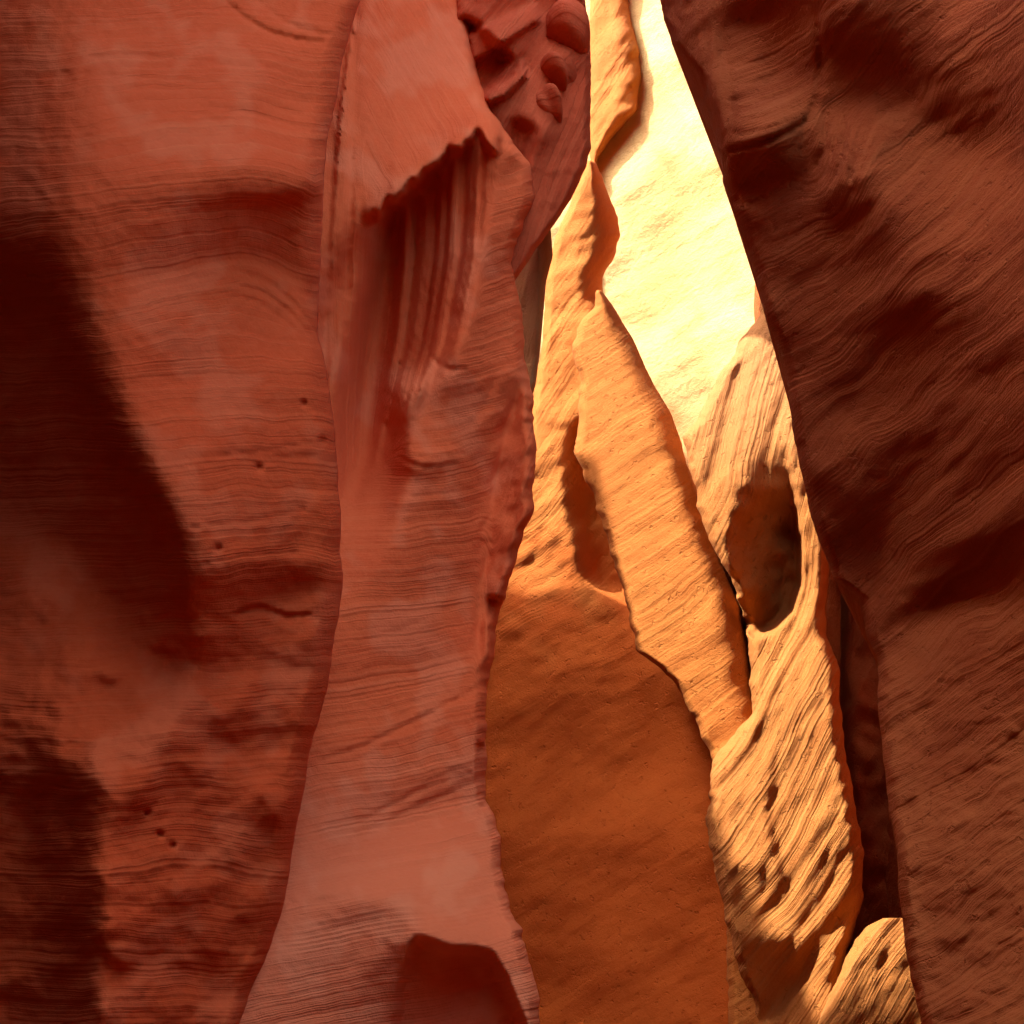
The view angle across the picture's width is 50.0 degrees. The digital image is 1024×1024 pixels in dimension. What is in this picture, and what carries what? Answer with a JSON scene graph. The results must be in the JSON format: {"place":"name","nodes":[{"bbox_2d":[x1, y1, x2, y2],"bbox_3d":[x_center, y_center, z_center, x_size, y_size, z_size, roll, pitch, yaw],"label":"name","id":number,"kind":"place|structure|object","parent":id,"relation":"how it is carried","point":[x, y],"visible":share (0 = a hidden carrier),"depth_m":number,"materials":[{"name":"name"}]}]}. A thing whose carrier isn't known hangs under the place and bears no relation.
{"place":"outdoors","nodes":[
{"label":"outdoors","id":0,"kind":"place"},
{"bbox_2d":[754,284,901,917],"bbox_3d":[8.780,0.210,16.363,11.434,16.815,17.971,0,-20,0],"label":"rock wall","id":1,"kind":"structure","parent":0,"point":[833,619],"depth_m":12.26,"materials":[{"name":"stone"}]},
{"label":"ground","id":2,"kind":"structure","parent":0,"visible":0},
{"bbox_2d":[0,0,359,1023],"bbox_3d":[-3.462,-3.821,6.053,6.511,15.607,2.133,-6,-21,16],"label":"sandstone buttress","id":3,"kind":"structure","parent":2,"relation":"on","point":[170,560],"depth_m":3.23,"materials":[{"name":"red sandstone"}]},
{"bbox_2d":[239,0,539,1023],"bbox_3d":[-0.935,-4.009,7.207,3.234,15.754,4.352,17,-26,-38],"label":"sandstone fin","id":4,"kind":"object","parent":2,"relation":"on","point":[397,906],"visible":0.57,"depth_m":5.24,"materials":[{"name":"red stone"}]},
{"bbox_2d":[457,0,590,279],"bbox_3d":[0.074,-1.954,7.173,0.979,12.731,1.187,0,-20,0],"label":"sandstone fin","id":5,"kind":"object","parent":2,"relation":"on","point":[532,58],"visible":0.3,"depth_m":7.16,"materials":[{"name":"red stone"}]},
{"bbox_2d":[515,229,552,392],"bbox_3d":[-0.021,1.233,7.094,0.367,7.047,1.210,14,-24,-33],"label":"sandstone spur","id":6,"kind":"structure","parent":2,"relation":"on","point":[530,281],"depth_m":7.54,"materials":[{"name":"brown stone"}]},
{"bbox_2d":[589,0,640,163],"bbox_3d":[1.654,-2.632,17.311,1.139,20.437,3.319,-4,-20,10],"label":"sandstone spur","id":7,"kind":"structure","parent":2,"relation":"on","point":[615,69],"depth_m":19.92,"materials":[{"name":"orange stone"}]},
{"bbox_2d":[485,160,750,1023],"bbox_3d":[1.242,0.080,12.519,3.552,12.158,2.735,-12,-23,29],"label":"sandstone outcrop","id":8,"kind":"object","parent":2,"relation":"on","point":[598,772],"visible":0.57,"depth_m":11.08,"materials":[{"name":"orange stone"}]},
{"bbox_2d":[572,290,758,1023],"bbox_3d":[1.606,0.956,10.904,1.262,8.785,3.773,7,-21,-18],"label":"sandstone rib","id":9,"kind":"object","parent":2,"relation":"on","point":[685,621],"visible":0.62,"depth_m":11.10,"materials":[{"name":"orange stone"}]},
{"bbox_2d":[533,0,840,706],"bbox_3d":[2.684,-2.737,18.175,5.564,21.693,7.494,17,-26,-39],"label":"canyon wall","id":10,"kind":"structure","parent":2,"relation":"on","point":[678,281],"depth_m":17.84,"materials":[{"name":"beige stone"}]},
{"bbox_2d":[682,300,863,1023],"bbox_3d":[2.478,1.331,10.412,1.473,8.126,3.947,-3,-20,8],"label":"sandstone ridge","id":11,"kind":"structure","parent":2,"relation":"on","point":[785,843],"depth_m":9.13,"materials":[{"name":"orange stone"}]},
{"bbox_2d":[660,0,1023,1023],"bbox_3d":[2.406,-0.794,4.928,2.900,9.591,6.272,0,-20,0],"label":"canyon wall","id":12,"kind":"structure","parent":2,"relation":"on","point":[868,156],"depth_m":5.46,"materials":[{"name":"stone"}]},
{"bbox_2d":[841,594,890,957],"bbox_3d":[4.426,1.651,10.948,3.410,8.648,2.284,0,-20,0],"label":"rock recess wall","id":13,"kind":"structure","parent":2,"relation":"on","point":[860,716],"depth_m":9.87,"materials":[{"name":"stone"}]},
{"bbox_2d":[818,918,921,1023],"bbox_3d":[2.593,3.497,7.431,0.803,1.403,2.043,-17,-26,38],"label":"boulder","id":14,"kind":"object","parent":2,"relation":"on","point":[873,984],"visible":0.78,"depth_m":7.47,"materials":[{"name":"stone"}]}
]}

